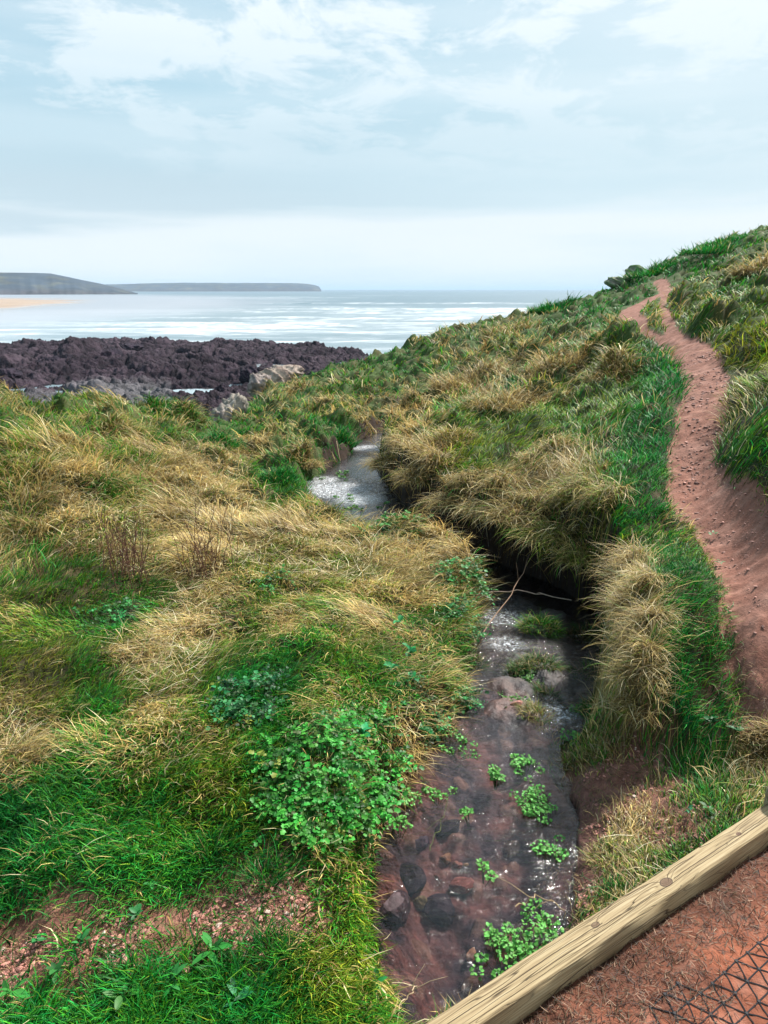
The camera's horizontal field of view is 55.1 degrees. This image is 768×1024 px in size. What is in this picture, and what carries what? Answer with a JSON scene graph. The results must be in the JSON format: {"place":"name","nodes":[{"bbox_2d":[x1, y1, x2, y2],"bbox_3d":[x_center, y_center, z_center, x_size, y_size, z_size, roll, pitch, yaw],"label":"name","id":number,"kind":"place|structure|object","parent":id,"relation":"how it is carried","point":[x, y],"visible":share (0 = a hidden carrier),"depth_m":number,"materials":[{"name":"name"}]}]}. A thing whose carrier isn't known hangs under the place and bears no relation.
{"place":"outdoors","nodes":[
{"label":"outdoors","id":0,"kind":"place"},
{"bbox_2d":[0,297,82,308],"bbox_3d":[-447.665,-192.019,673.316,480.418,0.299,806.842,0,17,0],"label":"beach","id":1,"kind":"structure","parent":0,"point":[12,303],"depth_m":644.51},
{"bbox_2d":[0,272,137,294],"bbox_3d":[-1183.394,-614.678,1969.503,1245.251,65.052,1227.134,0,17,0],"label":"headland","id":2,"kind":"structure","parent":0,"point":[31,284],"depth_m":1792.83,"materials":[{"name":"stone"}]},
{"bbox_2d":[0,336,368,416],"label":"rock shelf","id":3,"kind":"object","parent":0,"point":[163,366],"visible":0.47,"depth_m":103.13,"materials":[{"name":"stone"}]},
{"bbox_2d":[104,283,320,291],"bbox_3d":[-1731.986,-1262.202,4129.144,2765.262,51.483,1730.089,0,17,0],"label":"headland","id":4,"kind":"structure","parent":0,"point":[174,287],"depth_m":4158.72,"materials":[{"name":"stone"}]},
{"bbox_2d":[0,290,599,419],"bbox_3d":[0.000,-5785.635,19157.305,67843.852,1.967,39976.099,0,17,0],"label":"sea","id":5,"kind":"structure","parent":0,"point":[370,321],"depth_m":353.69,"materials":[{"name":"liquid"}]},
{"bbox_2d":[0,224,767,1023],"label":"ground","id":6,"kind":"structure","parent":0,"point":[562,579],"depth_m":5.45,"materials":[{"name":"plant"}]},
{"bbox_2d":[0,978,28,997],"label":"broad leaved weed","id":7,"kind":"object","parent":6,"relation":"on","point":[18,992],"visible":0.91,"depth_m":2.24,"materials":[{"name":"green plant"}]},
{"bbox_2d":[0,497,68,547],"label":"grass tussock","id":8,"kind":"object","parent":6,"relation":"on","point":[5,524],"depth_m":6.40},
{"bbox_2d":[0,443,69,477],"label":"grass tussock","id":9,"kind":"object","parent":6,"relation":"on","point":[15,458],"depth_m":7.61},
{"bbox_2d":[0,715,80,776],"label":"grass tussock","id":10,"kind":"object","parent":6,"relation":"on","point":[34,745],"depth_m":3.19,"materials":[{"name":"plant"}]},
{"bbox_2d":[44,423,117,454],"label":"grass tussock","id":11,"kind":"object","parent":6,"relation":"on","point":[65,435],"depth_m":8.77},
{"bbox_2d":[53,521,121,569],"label":"dead plant","id":12,"kind":"object","parent":6,"relation":"on","point":[81,542],"visible":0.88,"depth_m":5.82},
{"bbox_2d":[67,597,154,629],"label":"leafy plant","id":13,"kind":"object","parent":6,"relation":"on","point":[121,614],"visible":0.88,"depth_m":4.87,"materials":[{"name":"green plant"}]},
{"bbox_2d":[70,462,162,501],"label":"grass tussock","id":14,"kind":"object","parent":6,"relation":"on","point":[105,478],"depth_m":7.40,"materials":[{"name":"plant"}]},
{"bbox_2d":[102,981,140,1010],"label":"broad leaved weed","id":15,"kind":"object","parent":6,"relation":"on","point":[119,1000],"visible":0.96,"depth_m":2.20,"materials":[{"name":"green plant"}]},
{"bbox_2d":[95,502,150,589],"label":"dead plant","id":16,"kind":"object","parent":6,"relation":"on","point":[126,552],"visible":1,"depth_m":5.51,"materials":[{"name":"plant"}]},
{"bbox_2d":[85,408,169,440],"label":"grass tussock","id":17,"kind":"object","parent":6,"relation":"on","point":[112,423],"depth_m":10.29,"materials":[{"name":"plant"}]},
{"bbox_2d":[107,458,188,488],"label":"grass tussock","id":18,"kind":"object","parent":6,"relation":"on","point":[150,471],"depth_m":8.20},
{"bbox_2d":[130,388,179,414],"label":"grass tussock","id":19,"kind":"object","parent":6,"relation":"on","point":[156,403],"depth_m":15.51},
{"bbox_2d":[154,443,221,478],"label":"grass tussock","id":20,"kind":"object","parent":6,"relation":"on","point":[185,459],"depth_m":9.38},
{"bbox_2d":[159,395,218,425],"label":"grass tussock","id":21,"kind":"object","parent":6,"relation":"on","point":[193,411],"depth_m":13.95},
{"bbox_2d":[164,498,234,584],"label":"dead plant","id":22,"kind":"object","parent":6,"relation":"on","point":[198,553],"visible":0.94,"depth_m":5.56,"materials":[{"name":"plant"}]},
{"bbox_2d":[171,820,249,872],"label":"grass tuft","id":23,"kind":"object","parent":6,"relation":"on","point":[216,847],"visible":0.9,"depth_m":2.78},
{"bbox_2d":[190,931,231,966],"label":"broad leaved weed","id":24,"kind":"object","parent":6,"relation":"on","point":[206,937],"visible":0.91,"depth_m":2.38,"materials":[{"name":"green plant"}]},
{"bbox_2d":[211,402,233,422],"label":"crag","id":25,"kind":"structure","parent":6,"relation":"on","point":[221,408],"depth_m":19.35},
{"bbox_2d":[200,428,247,451],"bbox_3d":[-2.734,-1.245,12.315,1.016,0.369,0.897,0,17,0],"label":"grass cushion","id":26,"kind":"object","parent":6,"relation":"on","point":[237,443],"depth_m":12.28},
{"bbox_2d":[222,392,248,413],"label":"crag","id":27,"kind":"structure","parent":6,"relation":"on","point":[237,400],"depth_m":20.34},
{"bbox_2d":[223,977,252,1007],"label":"broad leaved weed","id":28,"kind":"object","parent":6,"relation":"on","point":[234,990],"visible":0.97,"depth_m":2.23,"materials":[{"name":"green plant"}]},
{"bbox_2d":[198,663,289,730],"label":"leafy plant","id":29,"kind":"object","parent":6,"relation":"on","point":[239,704],"visible":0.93,"depth_m":3.50,"materials":[{"name":"green plant"}]},
{"bbox_2d":[247,373,271,398],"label":"crag","id":30,"kind":"structure","parent":6,"relation":"on","point":[256,382],"depth_m":26.11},
{"bbox_2d":[225,835,309,894],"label":"grass tuft","id":31,"kind":"object","parent":6,"relation":"on","point":[263,872],"visible":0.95,"depth_m":2.65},
{"bbox_2d":[224,907,316,980],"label":"grass tuft","id":32,"kind":"object","parent":6,"relation":"on","point":[294,947],"visible":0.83,"depth_m":2.39,"materials":[{"name":"plant"}]},
{"bbox_2d":[249,367,291,383],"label":"crag","id":33,"kind":"structure","parent":6,"relation":"on","point":[279,374],"depth_m":28.22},
{"bbox_2d":[248,564,296,595],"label":"leafy plant","id":34,"kind":"object","parent":6,"relation":"on","point":[270,579],"visible":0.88,"depth_m":5.38,"materials":[{"name":"green plant"}]},
{"bbox_2d":[252,463,302,487],"bbox_3d":[-1.460,-0.506,10.201,0.690,0.362,0.740,13,21,36],"label":"grass cushion","id":35,"kind":"object","parent":6,"relation":"on","point":[275,473],"depth_m":10.14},
{"bbox_2d":[268,364,304,376],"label":"crag","id":36,"kind":"structure","parent":6,"relation":"on","point":[297,370],"depth_m":30.07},
{"bbox_2d":[244,774,361,867],"bbox_3d":[-0.315,1.201,2.892,0.464,0.169,0.421,0,17,0],"label":"leafy plant","id":37,"kind":"object","parent":6,"relation":"on","point":[294,823],"visible":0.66,"depth_m":2.81,"materials":[{"name":"green plant"}]},
{"bbox_2d":[279,437,331,470],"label":"grass tussock","id":38,"kind":"object","parent":6,"relation":"on","point":[314,464],"depth_m":11.46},
{"bbox_2d":[240,707,408,856],"bbox_3d":[-0.251,1.133,3.114,0.716,0.363,0.701,0,17,0],"label":"leafy plant","id":39,"kind":"object","parent":6,"relation":"on","point":[299,796],"visible":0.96,"depth_m":3.03,"materials":[{"name":"green plant"}]},
{"bbox_2d":[328,423,360,447],"bbox_3d":[-0.903,-1.448,13.905,1.039,0.460,0.897,0,17,0],"label":"grass cushion","id":40,"kind":"object","parent":6,"relation":"on","point":[340,434],"depth_m":13.86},
{"bbox_2d":[332,523,417,554],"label":"grass tussock","id":41,"kind":"object","parent":6,"relation":"on","point":[371,543],"depth_m":6.83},
{"bbox_2d":[330,698,424,798],"bbox_3d":[-0.040,1.106,3.479,0.457,0.424,0.501,-10,20,-31],"label":"leafy plant","id":42,"kind":"object","parent":6,"relation":"on","point":[390,755],"visible":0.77,"depth_m":3.45,"materials":[{"name":"green plant"}]},
{"bbox_2d":[0,416,763,897],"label":"dead thatch","id":43,"kind":"object","parent":6,"relation":"on","point":[164,646],"visible":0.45,"depth_m":5.98,"materials":[{"name":"beige plant"}]},
{"bbox_2d":[0,729,767,989],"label":"gravel","id":44,"kind":"structure","parent":6,"relation":"on","point":[146,931],"depth_m":2.53,"materials":[{"name":"gravel"}]},
{"bbox_2d":[0,618,767,1022],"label":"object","id":45,"kind":"object","parent":6,"relation":"on","point":[164,936],"depth_m":2.62,"materials":[{"name":"plant"}]},
{"bbox_2d":[354,430,419,475],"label":"grass tussock","id":46,"kind":"object","parent":6,"relation":"on","point":[379,462],"depth_m":10.83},
{"bbox_2d":[352,510,432,548],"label":"leafy plant","id":47,"kind":"object","parent":6,"relation":"on","point":[388,523],"visible":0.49,"depth_m":7.36,"materials":[{"name":"green plant"}]},
{"bbox_2d":[367,383,434,415],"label":"grass tussock","id":48,"kind":"object","parent":6,"relation":"on","point":[420,403],"depth_m":14.10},
{"bbox_2d":[379,550,448,583],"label":"grass tussock","id":49,"kind":"object","parent":6,"relation":"on","point":[418,566],"depth_m":6.04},
{"bbox_2d":[384,442,455,493],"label":"grass tussock","id":50,"kind":"object","parent":6,"relation":"on","point":[407,477],"depth_m":8.81,"materials":[{"name":"plant"}]},
{"bbox_2d":[406,466,489,519],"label":"grass tussock","id":51,"kind":"object","parent":6,"relation":"on","point":[441,501],"depth_m":7.86,"materials":[{"name":"plant"}]},
{"bbox_2d":[410,422,487,453],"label":"grass tussock","id":52,"kind":"object","parent":6,"relation":"on","point":[454,433],"depth_m":9.56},
{"bbox_2d":[429,595,494,642],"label":"leafy plant","id":53,"kind":"object","parent":6,"relation":"on","point":[455,608],"visible":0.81,"depth_m":5.29,"materials":[{"name":"green plant"}]},
{"bbox_2d":[425,556,500,616],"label":"leafy plant","id":54,"kind":"object","parent":6,"relation":"on","point":[479,576],"visible":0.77,"depth_m":5.88,"materials":[{"name":"green plant"}]},
{"bbox_2d":[440,654,488,718],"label":"leafy plant","id":55,"kind":"object","parent":6,"relation":"on","point":[472,700],"visible":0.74,"depth_m":4.38,"materials":[{"name":"green plant"}]},
{"bbox_2d":[414,353,525,394],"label":"grass tussock","id":56,"kind":"object","parent":6,"relation":"on","point":[449,382],"depth_m":16.50,"materials":[{"name":"plant"}]},
{"bbox_2d":[438,465,540,532],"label":"grass tussock","id":57,"kind":"object","parent":6,"relation":"on","point":[497,478],"depth_m":7.26,"materials":[{"name":"plant"}]},
{"bbox_2d":[442,374,564,416],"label":"grass tussock","id":58,"kind":"object","parent":6,"relation":"on","point":[506,397],"depth_m":11.44,"materials":[{"name":"plant"}]},
{"bbox_2d":[475,314,545,335],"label":"grass tussock","id":59,"kind":"object","parent":6,"relation":"on","point":[524,326],"depth_m":23.56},
{"bbox_2d":[465,475,573,537],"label":"grass tussock","id":60,"kind":"object","parent":6,"relation":"on","point":[508,511],"depth_m":6.79,"materials":[{"name":"plant"}]},
{"bbox_2d":[511,432,572,464],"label":"grass tussock","id":61,"kind":"object","parent":6,"relation":"on","point":[540,448],"depth_m":7.80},
{"bbox_2d":[526,290,579,313],"bbox_3d":[6.445,-8.161,28.467,2.572,0.909,1.951,0,17,0],"label":"grass cushion","id":62,"kind":"object","parent":6,"relation":"on","point":[541,308],"depth_m":28.30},
{"bbox_2d":[510,334,606,377],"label":"grass tussock","id":63,"kind":"object","parent":6,"relation":"on","point":[551,363],"depth_m":13.47,"materials":[{"name":"plant"}]},
{"bbox_2d":[493,463,644,567],"bbox_3d":[1.594,-0.004,6.370,1.320,0.841,1.097,0,17,0],"label":"grass tussock","id":64,"kind":"object","parent":6,"relation":"on","point":[546,532],"depth_m":6.35,"materials":[{"name":"plant"}]},
{"bbox_2d":[539,456,611,504],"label":"grass tussock","id":65,"kind":"object","parent":6,"relation":"on","point":[593,470],"depth_m":6.71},
{"bbox_2d":[550,710,612,771],"bbox_3d":[1.012,1.165,3.758,0.281,0.341,0.278,-7,18,-21],"label":"grass mat","id":66,"kind":"object","parent":6,"relation":"on","point":[562,759],"depth_m":3.79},
{"bbox_2d":[537,472,647,581],"bbox_3d":[1.682,0.109,6.056,0.999,0.914,0.935,0,17,0],"label":"grass tussock","id":67,"kind":"object","parent":6,"relation":"on","point":[608,495],"depth_m":6.01,"materials":[{"name":"plant"}]},
{"bbox_2d":[574,829,645,868],"bbox_3d":[0.946,1.393,3.048,0.301,0.144,0.276,0,17,0],"label":"grass mat","id":68,"kind":"object","parent":6,"relation":"on","point":[598,849],"depth_m":3.06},
{"bbox_2d":[578,681,641,767],"bbox_3d":[1.120,1.012,3.587,0.308,0.527,0.270,0,17,0],"label":"grass mat","id":69,"kind":"object","parent":6,"relation":"on","point":[603,740],"depth_m":3.62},
{"bbox_2d":[566,340,654,385],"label":"grass tussock","id":70,"kind":"object","parent":6,"relation":"on","point":[593,376],"depth_m":10.95,"materials":[{"name":"plant"}]},
{"bbox_2d":[583,866,646,903],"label":"grass tuft","id":71,"kind":"object","parent":6,"relation":"on","point":[610,884],"visible":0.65,"depth_m":2.83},
{"bbox_2d":[580,531,668,586],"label":"grass tussock","id":72,"kind":"object","parent":6,"relation":"on","point":[623,553],"depth_m":4.76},
{"bbox_2d":[577,550,680,627],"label":"grass tussock","id":73,"kind":"object","parent":6,"relation":"on","point":[645,578],"depth_m":4.13,"materials":[{"name":"plant"}]},
{"bbox_2d":[587,618,686,702],"bbox_3d":[1.220,0.713,3.611,0.543,0.379,0.592,0,17,0],"label":"grass tussock","id":74,"kind":"object","parent":6,"relation":"on","point":[644,646],"depth_m":3.56,"materials":[{"name":"plant"}]},
{"bbox_2d":[584,641,689,736],"bbox_3d":[1.231,0.845,3.526,0.524,0.387,0.516,-13,21,-37],"label":"grass tussock","id":75,"kind":"object","parent":6,"relation":"on","point":[628,710],"depth_m":3.52,"materials":[{"name":"plant"}]},
{"bbox_2d":[508,847,767,1023],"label":"trodden soil","id":76,"kind":"structure","parent":6,"relation":"on","point":[745,990],"depth_m":1.87,"materials":[{"name":"soil"}]},
{"bbox_2d":[426,804,767,1023],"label":"wooden beam","id":77,"kind":"structure","parent":76,"relation":"on","point":[530,984],"depth_m":1.93,"materials":[{"name":"brown wood"}]},
{"bbox_2d":[649,933,767,1023],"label":"wire mesh","id":78,"kind":"object","parent":76,"relation":"on","point":[747,1013],"depth_m":1.79,"materials":[{"name":"black metal"}]},
{"bbox_2d":[586,586,704,665],"bbox_3d":[1.316,0.615,3.805,0.605,0.425,0.622,0,17,0],"label":"grass tussock","id":79,"kind":"object","parent":6,"relation":"on","point":[644,615],"depth_m":3.79,"materials":[{"name":"plant"}]},
{"bbox_2d":[622,256,684,278],"bbox_3d":[10.286,-9.415,28.225,2.392,0.916,2.189,-6,18,-20],"label":"grass cushion","id":80,"kind":"object","parent":6,"relation":"on","point":[655,269],"depth_m":28.07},
{"bbox_2d":[670,238,747,256],"bbox_3d":[11.901,-9.732,26.856,2.801,0.714,2.439,0,17,0],"label":"grass cushion","id":81,"kind":"object","parent":6,"relation":"on","point":[712,249],"depth_m":26.46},
{"bbox_2d":[694,231,757,248],"bbox_3d":[13.135,-10.480,28.151,2.469,0.811,2.052,0,17,0],"label":"grass cushion","id":82,"kind":"object","parent":6,"relation":"on","point":[732,238],"depth_m":28.06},
{"bbox_2d":[713,702,767,779],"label":"grass tussock","id":83,"kind":"object","parent":6,"relation":"on","point":[759,729],"depth_m":3.27,"materials":[{"name":"plant"}]},
{"bbox_2d":[721,248,767,275],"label":"grass tussock","id":84,"kind":"object","parent":6,"relation":"on","point":[751,268],"depth_m":17.20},
{"bbox_2d":[0,0,767,308],"label":"sky","id":85,"kind":"structure","parent":0,"point":[325,144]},
{"bbox_2d":[307,430,599,937],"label":"stream water","id":86,"kind":"structure","parent":0,"point":[355,480],"depth_m":6.26,"materials":[{"name":"liquid"}]},
{"bbox_2d":[495,902,563,961],"bbox_3d":[0.563,1.604,2.711,0.296,0.141,0.283,12,21,34],"label":"water cress","id":87,"kind":"object","parent":86,"relation":"in","point":[505,944],"visible":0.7,"depth_m":2.72,"materials":[{"name":"green plant"}]},
{"bbox_2d":[311,433,599,1023],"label":"stream bed","id":88,"kind":"object","parent":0,"point":[420,938],"visible":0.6,"depth_m":3.48,"materials":[{"name":"liquid"}]},
{"bbox_2d":[379,889,410,925],"bbox_3d":[0.047,1.579,2.931,0.104,0.103,0.157,6,18,19],"label":"stone","id":89,"kind":"object","parent":88,"relation":"on","point":[395,907],"visible":0.98,"depth_m":2.89,"materials":[{"name":"stone"}]},
{"bbox_2d":[399,862,426,896],"bbox_3d":[0.112,1.571,3.150,0.128,0.093,0.149,-14,21,-38],"label":"stone","id":90,"kind":"object","parent":88,"relation":"on","point":[413,877],"visible":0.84,"depth_m":3.12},
{"bbox_2d":[387,671,453,760],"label":"leafy plant","id":91,"kind":"object","parent":88,"relation":"on","point":[430,738],"visible":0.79,"depth_m":4.04,"materials":[{"name":"green plant"}]},
{"bbox_2d":[422,893,454,926],"bbox_3d":[0.234,1.652,3.072,0.133,0.095,0.148,5,18,17],"label":"stone","id":92,"kind":"object","parent":88,"relation":"on","point":[439,909],"visible":1,"depth_m":3.02,"materials":[{"name":"stone"}]},
{"bbox_2d":[421,786,457,805],"bbox_3d":[0.269,1.382,3.543,0.178,0.096,0.111,0,17,0],"label":"water cress","id":93,"kind":"object","parent":88,"relation":"on","point":[430,790],"visible":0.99,"depth_m":3.55,"materials":[{"name":"green plant"}]},
{"bbox_2d":[434,819,459,836],"bbox_3d":[0.304,1.491,3.472,0.151,0.068,0.084,-7,18,-23],"label":"stone","id":94,"kind":"object","parent":88,"relation":"on","point":[449,827],"visible":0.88,"depth_m":3.45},
{"bbox_2d":[419,705,479,755],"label":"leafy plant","id":95,"kind":"object","parent":88,"relation":"on","point":[459,731],"visible":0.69,"depth_m":4.07,"materials":[{"name":"green plant"}]},
{"bbox_2d":[438,727,480,759],"bbox_3d":[0.397,1.277,3.939,0.205,0.093,0.287,-13,21,-36],"label":"water cress","id":96,"kind":"object","parent":88,"relation":"on","point":[463,742],"visible":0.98,"depth_m":3.93,"materials":[{"name":"green plant"}]},
{"bbox_2d":[449,877,473,893],"bbox_3d":[0.334,1.605,3.166,0.110,0.055,0.088,0,17,0],"label":"stone","id":97,"kind":"object","parent":88,"relation":"on","point":[461,885],"visible":1,"depth_m":3.14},
{"bbox_2d":[447,621,497,674],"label":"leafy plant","id":98,"kind":"object","parent":88,"relation":"on","point":[482,666],"visible":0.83,"depth_m":4.98,"materials":[{"name":"green plant"}]},
{"bbox_2d":[487,764,505,789],"bbox_3d":[0.563,1.329,3.694,0.088,0.115,0.138,0,17,0],"label":"water cress","id":99,"kind":"object","parent":88,"relation":"on","point":[494,775],"visible":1,"depth_m":3.67,"materials":[{"name":"green plant"}]},
{"bbox_2d":[469,922,533,980],"bbox_3d":[0.416,1.636,2.648,0.227,0.116,0.234,12,21,34],"label":"water cress","id":100,"kind":"object","parent":88,"relation":"on","point":[488,934],"visible":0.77,"depth_m":2.67,"materials":[{"name":"green plant"}]},
{"bbox_2d":[500,655,539,676],"bbox_3d":[0.880,1.030,4.852,0.305,0.147,0.276,0,17,0],"label":"moss mound","id":101,"kind":"object","parent":88,"relation":"on","point":[509,668],"visible":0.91,"depth_m":4.83,"materials":[{"name":"green plant"}]},
{"bbox_2d":[509,753,544,782],"bbox_3d":[0.718,1.318,3.760,0.176,0.104,0.214,-13,21,-36],"label":"water cress","id":102,"kind":"object","parent":88,"relation":"on","point":[524,761],"visible":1,"depth_m":3.77,"materials":[{"name":"green plant"}]},
{"bbox_2d":[509,784,557,823],"bbox_3d":[0.721,1.394,3.461,0.199,0.122,0.258,-6,18,-18],"label":"water cress","id":103,"kind":"object","parent":88,"relation":"on","point":[530,808],"visible":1,"depth_m":3.46,"materials":[{"name":"green plant"}]},
{"bbox_2d":[509,608,566,638],"bbox_3d":[1.181,0.847,5.574,0.512,0.197,0.420,0,17,0],"label":"moss mound","id":104,"kind":"object","parent":88,"relation":"on","point":[546,620],"visible":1,"depth_m":5.55,"materials":[{"name":"green plant"}]},
{"bbox_2d":[506,646,570,672],"bbox_3d":[1.032,0.999,4.886,0.480,0.162,0.418,0,17,0],"label":"moss mound","id":105,"kind":"object","parent":88,"relation":"on","point":[536,658],"visible":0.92,"depth_m":4.88,"materials":[{"name":"green plant"}]},
{"bbox_2d":[509,695,568,737],"bbox_3d":[0.913,1.183,4.250,0.398,0.158,0.333,11,20,32],"label":"moss mound","id":106,"kind":"object","parent":88,"relation":"on","point":[535,709],"visible":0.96,"depth_m":4.25,"materials":[{"name":"green plant"}]},
{"bbox_2d":[530,834,568,863],"bbox_3d":[0.732,1.484,3.190,0.177,0.098,0.143,-6,18,-20],"label":"water cress","id":107,"kind":"object","parent":88,"relation":"on","point":[547,848],"visible":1,"depth_m":3.18,"materials":[{"name":"green plant"}]},
{"bbox_2d":[530,677,570,708],"bbox_3d":[1.026,1.127,4.563,0.289,0.157,0.289,0,17,0],"label":"moss mound","id":108,"kind":"object","parent":88,"relation":"on","point":[536,689],"visible":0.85,"depth_m":4.55,"materials":[{"name":"green plant"}]},
{"bbox_2d":[560,645,601,681],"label":"grass tuft","id":109,"kind":"object","parent":88,"relation":"on","point":[586,668],"visible":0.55,"depth_m":4.94,"materials":[{"name":"green plant"}]},
{"bbox_2d":[556,547,615,644],"bbox_3d":[1.501,0.592,5.525,0.450,0.866,0.404,-12,20,-34],"label":"moss mound","id":110,"kind":"object","parent":88,"relation":"on","point":[581,632],"visible":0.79,"depth_m":5.65,"materials":[{"name":"green plant"}]},
{"bbox_2d":[560,618,616,719],"bbox_3d":[1.210,0.881,4.271,0.356,0.773,0.367,10,20,31],"label":"moss mound","id":111,"kind":"object","parent":88,"relation":"on","point":[585,704],"visible":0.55,"depth_m":4.33,"materials":[{"name":"green plant"}]},
{"bbox_2d":[618,279,767,774],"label":"path","id":112,"kind":"structure","parent":0,"point":[719,498],"depth_m":5.05,"materials":[{"name":"soil"}]},
{"bbox_2d":[663,389,767,758],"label":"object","id":113,"kind":"object","parent":112,"relation":"on","point":[713,565],"depth_m":4.53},
{"bbox_2d":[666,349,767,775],"bbox_3d":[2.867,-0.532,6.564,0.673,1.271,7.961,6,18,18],"label":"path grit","id":114,"kind":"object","parent":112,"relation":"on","point":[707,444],"visible":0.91,"depth_m":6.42,"materials":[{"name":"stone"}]},
{"bbox_2d":[695,616,741,660],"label":"grass tuft","id":115,"kind":"object","parent":112,"relation":"on","point":[716,634],"visible":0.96,"depth_m":3.65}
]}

